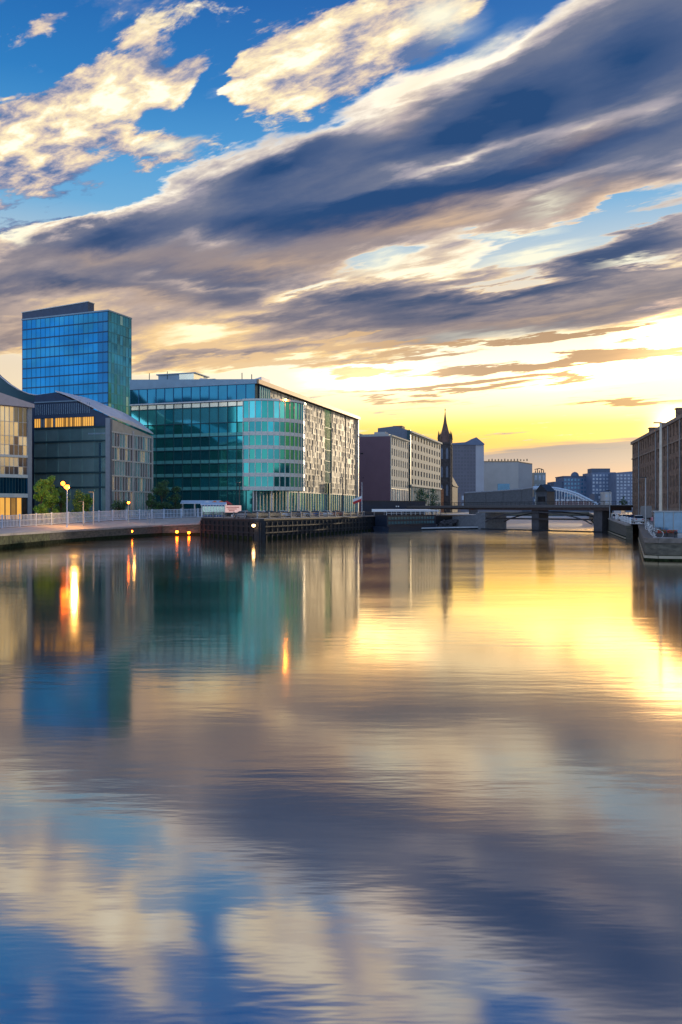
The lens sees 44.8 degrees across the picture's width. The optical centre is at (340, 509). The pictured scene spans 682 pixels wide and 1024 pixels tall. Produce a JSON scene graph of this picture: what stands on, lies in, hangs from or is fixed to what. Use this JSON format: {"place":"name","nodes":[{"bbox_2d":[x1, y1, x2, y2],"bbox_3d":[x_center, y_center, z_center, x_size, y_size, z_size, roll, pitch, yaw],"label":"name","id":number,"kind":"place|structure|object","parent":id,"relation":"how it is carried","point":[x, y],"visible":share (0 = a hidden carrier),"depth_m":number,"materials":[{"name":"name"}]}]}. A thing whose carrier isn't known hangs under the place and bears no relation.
{"place":"outdoors","nodes":[
{"label":"outdoors","id":0,"kind":"place"},
{"bbox_2d":[0,393,34,519],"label":"gold glass building","id":1,"kind":"structure","parent":0,"point":[15,456],"depth_m":187.36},
{"bbox_2d":[3,512,462,527],"bbox_3d":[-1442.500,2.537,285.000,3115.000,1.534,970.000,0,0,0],"label":"ground","id":2,"kind":"structure","parent":0,"point":[137,517],"depth_m":187.81,"materials":[{"name":"grey concrete"}]},
{"bbox_2d":[33,479,51,522],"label":"broadleaf tree","id":3,"kind":"object","parent":2,"relation":"on","point":[40,509],"visible":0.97,"depth_m":165.64,"materials":[{"name":"green plant"}]},
{"bbox_2d":[41,475,59,521],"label":"broadleaf tree","id":4,"kind":"object","parent":2,"relation":"on","point":[47,503],"visible":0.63,"depth_m":171.61,"materials":[{"name":"green plant"}]},
{"bbox_2d":[53,487,69,520],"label":"broadleaf tree","id":5,"kind":"object","parent":2,"relation":"on","point":[64,497],"visible":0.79,"depth_m":175.89,"materials":[{"name":"green plant"}]},
{"bbox_2d":[0,375,152,517],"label":"gabled glass building","id":6,"kind":"structure","parent":2,"relation":"on","point":[81,444],"depth_m":204.30,"materials":[{"name":"glass"}]},
{"bbox_2d":[34,416,93,427],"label":"amber window frames","id":7,"kind":"structure","parent":6,"relation":"in","point":[89,416],"depth_m":204.09,"materials":[{"name":"metal"}]},
{"bbox_2d":[35,417,93,427],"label":"amber windows","id":8,"kind":"structure","parent":6,"relation":"in","point":[51,422],"depth_m":203.84,"materials":[{"name":"orange glass"}]},
{"bbox_2d":[21,301,131,425],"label":"blue glass tower","id":9,"kind":"structure","parent":2,"relation":"on","point":[83,349],"depth_m":306.79,"materials":[{"name":"blue glass"}]},
{"bbox_2d":[71,489,85,520],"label":"broadleaf tree","id":10,"kind":"object","parent":2,"relation":"on","point":[78,496],"visible":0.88,"depth_m":173.33,"materials":[{"name":"green plant"}]},
{"bbox_2d":[82,493,94,520],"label":"broadleaf tree","id":11,"kind":"object","parent":2,"relation":"on","point":[88,501],"visible":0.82,"depth_m":177.74,"materials":[{"name":"green plant"}]},
{"bbox_2d":[110,499,127,518],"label":"broadleaf tree","id":12,"kind":"object","parent":2,"relation":"on","point":[124,503],"visible":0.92,"depth_m":189.43,"materials":[{"name":"green plant"}]},
{"bbox_2d":[145,492,157,513],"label":"broadleaf tree","id":13,"kind":"object","parent":2,"relation":"on","point":[150,502],"visible":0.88,"depth_m":199.72,"materials":[{"name":"green plant"}]},
{"bbox_2d":[151,479,170,509],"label":"broadleaf tree","id":14,"kind":"object","parent":2,"relation":"on","point":[161,489],"visible":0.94,"depth_m":204.18,"materials":[{"name":"green plant"}]},
{"bbox_2d":[166,486,182,516],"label":"broadleaf tree","id":15,"kind":"object","parent":2,"relation":"on","point":[175,498],"visible":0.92,"depth_m":208.53,"materials":[{"name":"green plant"}]},
{"bbox_2d":[180,500,220,515],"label":"terrace canopy","id":16,"kind":"object","parent":2,"relation":"on","point":[194,502],"visible":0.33,"depth_m":211.74,"materials":[{"name":"white metal"}]},
{"bbox_2d":[130,371,360,515],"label":"teal glass office block","id":17,"kind":"structure","parent":2,"relation":"on","point":[266,444],"depth_m":235.87,"materials":[{"name":"teal glass"}]},
{"bbox_2d":[359,432,409,513],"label":"plum gable building","id":18,"kind":"structure","parent":2,"relation":"on","point":[383,466],"depth_m":363.16,"materials":[{"name":"purple stone"}]},
{"bbox_2d":[363,426,441,512],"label":"cream riverside block","id":19,"kind":"structure","parent":2,"relation":"on","point":[424,462],"depth_m":419.40,"materials":[{"name":"beige brick"}]},
{"bbox_2d":[413,488,428,503],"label":"broadleaf tree","id":20,"kind":"object","parent":2,"relation":"on","point":[420,491],"visible":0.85,"depth_m":299.30,"materials":[{"name":"green plant"}]},
{"bbox_2d":[425,488,439,513],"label":"broadleaf tree","id":21,"kind":"object","parent":2,"relation":"on","point":[434,498],"visible":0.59,"depth_m":304.61,"materials":[{"name":"green plant"}]},
{"bbox_2d":[437,409,457,511],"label":"church spire","id":22,"kind":"structure","parent":2,"relation":"on","point":[449,490],"depth_m":496.69,"materials":[{"name":"stone"}]},
{"bbox_2d":[0,512,474,533],"bbox_3d":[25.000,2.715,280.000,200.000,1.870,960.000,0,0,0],"label":"promenade","id":23,"kind":"structure","parent":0,"point":[103,524],"depth_m":168.00,"materials":[{"name":"grey concrete"}]},
{"bbox_2d":[61,482,68,527],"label":"street lamp","id":24,"kind":"object","parent":23,"relation":"on","point":[66,485],"visible":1,"depth_m":149.93,"materials":[{"name":"white metal"}]},
{"bbox_2d":[93,492,93,523],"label":"lamp post","id":25,"kind":"object","parent":23,"relation":"on","point":[93,507],"visible":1,"depth_m":159.90,"materials":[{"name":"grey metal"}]},
{"bbox_2d":[0,508,200,527],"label":"railing","id":26,"kind":"object","parent":23,"relation":"on","point":[99,515],"visible":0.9,"depth_m":167.84,"materials":[{"name":"grey metal"}]},
{"bbox_2d":[200,502,226,516],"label":"ticket kiosk","id":27,"kind":"object","parent":23,"relation":"on","point":[212,506],"visible":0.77,"depth_m":195.13,"materials":[{"name":"white metal"}]},
{"bbox_2d":[225,505,240,512],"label":"pink signboard","id":28,"kind":"object","parent":23,"relation":"on","point":[233,508],"visible":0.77,"depth_m":186.93,"materials":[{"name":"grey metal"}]},
{"bbox_2d":[231,511,250,516],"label":"parked car","id":29,"kind":"object","parent":23,"relation":"on","point":[240,514],"visible":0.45,"depth_m":167.49,"materials":[{"name":"silver paint"}]},
{"bbox_2d":[255,513,284,517],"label":"long bench","id":30,"kind":"object","parent":23,"relation":"on","point":[274,514],"visible":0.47,"depth_m":176.93,"materials":[{"name":"grey metal"}]},
{"bbox_2d":[277,511,289,516],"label":"parked car","id":31,"kind":"object","parent":23,"relation":"on","point":[287,514],"visible":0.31,"depth_m":185.06,"materials":[{"name":"white paint"}]},
{"bbox_2d":[289,511,300,516],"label":"parked car","id":32,"kind":"object","parent":23,"relation":"on","point":[296,514],"visible":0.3,"depth_m":191.85,"materials":[{"name":"grey paint"}]},
{"bbox_2d":[339,477,342,515],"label":"lamp post","id":33,"kind":"object","parent":23,"relation":"on","point":[342,493],"visible":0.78,"depth_m":221.86,"materials":[{"name":"metal"}]},
{"bbox_2d":[353,496,361,503],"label":"flag","id":34,"kind":"object","parent":23,"relation":"on","point":[357,500],"visible":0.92,"depth_m":232.00,"materials":[{"name":"white fabric"}]},
{"bbox_2d":[0,516,681,1023],"bbox_3d":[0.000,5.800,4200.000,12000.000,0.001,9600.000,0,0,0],"label":"river water","id":35,"kind":"structure","parent":0,"point":[426,776],"depth_m":17.78,"materials":[{"name":"blue liquid"}]},
{"bbox_2d":[0,531,50,548],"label":"quay wall","id":36,"kind":"structure","parent":35,"relation":"in","point":[14,540],"depth_m":128.98,"materials":[{"name":"grey concrete"}]},
{"bbox_2d":[50,519,201,543],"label":"quay wall","id":37,"kind":"structure","parent":35,"relation":"in","point":[67,536],"depth_m":166.76,"materials":[{"name":"concrete"}]},
{"bbox_2d":[200,516,374,539],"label":"timber wharf","id":38,"kind":"structure","parent":35,"relation":"in","point":[264,529],"depth_m":173.36,"materials":[{"name":"wood"}]},
{"bbox_2d":[203,511,420,518],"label":"wharf railing","id":39,"kind":"object","parent":38,"relation":"on","point":[261,515],"visible":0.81,"depth_m":181.26,"materials":[{"name":"grey metal"}]},
{"bbox_2d":[372,509,438,531],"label":"boat","id":40,"kind":"object","parent":35,"relation":"on","point":[391,522],"visible":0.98,"depth_m":222.60,"materials":[{"name":"metal"}]},
{"bbox_2d":[438,519,457,526],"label":"embankment rubble","id":41,"kind":"object","parent":35,"relation":"in","point":[448,523],"visible":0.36,"depth_m":247.25,"materials":[{"name":"stone"}]},
{"bbox_2d":[421,527,477,529],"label":"pontoon","id":42,"kind":"object","parent":35,"relation":"on","point":[441,528],"visible":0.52,"depth_m":236.58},
{"bbox_2d":[436,515,465,526],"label":"quay wall","id":43,"kind":"structure","parent":35,"relation":"in","point":[439,518],"depth_m":249.11,"materials":[{"name":"concrete"}]},
{"bbox_2d":[407,501,632,532],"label":"road bridge","id":44,"kind":"structure","parent":35,"relation":"in","point":[497,520],"depth_m":226.63,"materials":[{"name":"concrete"}]},
{"bbox_2d":[535,484,555,504],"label":"bridge control cabin","id":45,"kind":"object","parent":44,"relation":"on","point":[544,493],"visible":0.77,"depth_m":227.09,"materials":[{"name":"metal"}]},
{"bbox_2d":[538,496,544,501],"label":"window","id":46,"kind":"structure","parent":45,"relation":"in","point":[542,498],"depth_m":227.24,"materials":[{"name":"black glass"}]},
{"bbox_2d":[464,486,597,513],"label":"arched footbridge","id":47,"kind":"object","parent":35,"relation":"in","point":[520,495],"visible":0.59,"depth_m":330.20,"materials":[{"name":"grey metal"}]},
{"bbox_2d":[506,512,588,515],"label":"quay wall","id":48,"kind":"structure","parent":35,"relation":"in","point":[586,513],"depth_m":750.59,"materials":[{"name":"grey concrete"}]},
{"bbox_2d":[589,512,593,523],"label":"quay wall","id":49,"kind":"structure","parent":35,"relation":"in","point":[591,514],"depth_m":397.54,"materials":[{"name":"stone"}]},
{"bbox_2d":[608,518,632,539],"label":"quay wall","id":50,"kind":"structure","parent":35,"relation":"in","point":[621,529],"depth_m":170.93,"materials":[{"name":"concrete"}]},
{"bbox_2d":[606,490,609,517],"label":"lamp post","id":51,"kind":"object","parent":50,"relation":"on","point":[609,502],"visible":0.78,"depth_m":204.94,"materials":[{"name":"grey metal"}]},
{"bbox_2d":[638,524,681,560],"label":"wharf wall","id":52,"kind":"structure","parent":35,"relation":"in","point":[661,549],"depth_m":93.58,"materials":[{"name":"concrete"}]},
{"bbox_2d":[0,0,681,483],"label":"sky","id":53,"kind":"structure","parent":0,"point":[385,213],"materials":[{"name":"blue"}]},
{"bbox_2d":[361,501,425,514],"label":"site hoarding","id":54,"kind":"object","parent":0,"point":[367,506],"visible":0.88,"depth_m":267.34,"materials":[{"name":"metal"}]},
{"bbox_2d":[458,490,521,511],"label":"distant warehouse","id":55,"kind":"structure","parent":0,"point":[460,497],"depth_m":775.00,"materials":[{"name":"grey concrete"}]},
{"bbox_2d":[484,459,531,490],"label":"white hall","id":56,"kind":"structure","parent":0,"point":[505,475],"depth_m":860.00,"materials":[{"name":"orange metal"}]},
{"bbox_2d":[498,484,509,489],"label":"blue window","id":57,"kind":"structure","parent":56,"relation":"in","point":[500,486],"depth_m":859.67,"materials":[{"name":"blue glass"}]},
{"bbox_2d":[591,512,681,537],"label":"quayside pavement","id":58,"kind":"structure","parent":0,"point":[679,536],"depth_m":160.42,"materials":[{"name":"grey concrete"}]},
{"bbox_2d":[590,494,599,511],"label":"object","id":59,"kind":"structure","parent":58,"relation":"on","point":[594,497],"depth_m":610.00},
{"bbox_2d":[600,492,611,504],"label":"pale low block","id":60,"kind":"structure","parent":58,"relation":"on","point":[604,496],"depth_m":600.00,"materials":[{"name":"grey concrete"}]},
{"bbox_2d":[614,511,625,513],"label":"parked van","id":61,"kind":"object","parent":58,"relation":"on","point":[619,512],"visible":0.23,"depth_m":222.96,"materials":[{"name":"white paint"}]},
{"bbox_2d":[619,496,627,504],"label":"broadleaf tree","id":62,"kind":"object","parent":58,"relation":"on","point":[624,501],"visible":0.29,"depth_m":239.81,"materials":[{"name":"green plant"}]},
{"bbox_2d":[611,513,641,523],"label":"quay railing","id":63,"kind":"object","parent":58,"relation":"on","point":[623,518],"visible":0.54,"depth_m":173.43,"materials":[{"name":"white metal"}]},
{"bbox_2d":[625,514,633,521],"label":"parked car","id":64,"kind":"object","parent":58,"relation":"on","point":[630,515],"visible":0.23,"depth_m":170.47,"materials":[{"name":"blue paint"}]},
{"bbox_2d":[632,515,643,522],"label":"parked car","id":65,"kind":"object","parent":58,"relation":"on","point":[637,518],"visible":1,"depth_m":148.22,"materials":[{"name":"silver paint"}]},
{"bbox_2d":[639,477,646,526],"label":"lamp post","id":66,"kind":"object","parent":58,"relation":"on","point":[645,498],"visible":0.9,"depth_m":127.91,"materials":[{"name":"grey metal"}]},
{"bbox_2d":[640,506,651,520],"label":"parked lorry","id":67,"kind":"object","parent":58,"relation":"on","point":[648,512],"visible":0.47,"depth_m":174.57,"materials":[{"name":"grey paint"}]},
{"bbox_2d":[630,408,681,518],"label":"dark brick warehouse","id":68,"kind":"structure","parent":58,"relation":"on","point":[645,455],"depth_m":177.96,"materials":[{"name":"brown brick"}]},
{"bbox_2d":[653,422,661,510],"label":"lamp post","id":69,"kind":"object","parent":58,"relation":"on","point":[660,466],"visible":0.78,"depth_m":107.85,"materials":[{"name":"metal"}]},
{"bbox_2d":[656,530,666,536],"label":"flower planter","id":70,"kind":"object","parent":58,"relation":"on","point":[660,533],"visible":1,"depth_m":97.31,"materials":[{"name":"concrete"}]},
{"bbox_2d":[651,511,681,534],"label":"glazed kiosk","id":71,"kind":"object","parent":58,"relation":"on","point":[667,520],"visible":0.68,"depth_m":103.62,"materials":[{"name":"blue glass"}]},
{"bbox_2d":[667,530,677,536],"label":"flower planter","id":72,"kind":"object","parent":58,"relation":"on","point":[670,533],"visible":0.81,"depth_m":96.99,"materials":[{"name":"concrete"}]},
{"bbox_3d":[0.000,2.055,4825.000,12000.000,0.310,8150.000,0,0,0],"label":"far ground","id":73,"kind":"structure","parent":0,"visible":0},
{"bbox_2d":[452,437,483,492],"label":"grey tower","id":74,"kind":"structure","parent":73,"relation":"on","point":[467,466],"depth_m":800.21,"materials":[{"name":"grey concrete"}]},
{"bbox_2d":[532,468,545,496],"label":"grey block","id":75,"kind":"structure","parent":73,"relation":"on","point":[539,478],"depth_m":900.00,"materials":[{"name":"concrete"}]},
{"bbox_2d":[522,497,588,511],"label":"distant sheds","id":76,"kind":"object","parent":73,"relation":"on","point":[569,499],"visible":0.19,"depth_m":790.00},
{"bbox_2d":[547,472,585,496],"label":"building","id":77,"kind":"structure","parent":73,"relation":"on","point":[575,482],"depth_m":800.00,"materials":[{"name":"blue concrete"}]},
{"bbox_2d":[583,468,615,511],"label":"blue grey apartments","id":78,"kind":"structure","parent":73,"relation":"on","point":[597,480],"depth_m":780.00,"materials":[{"name":"blue concrete"}]},
{"bbox_2d":[609,471,631,511],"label":"stepped apartments","id":79,"kind":"structure","parent":73,"relation":"on","point":[620,484],"depth_m":760.00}
]}

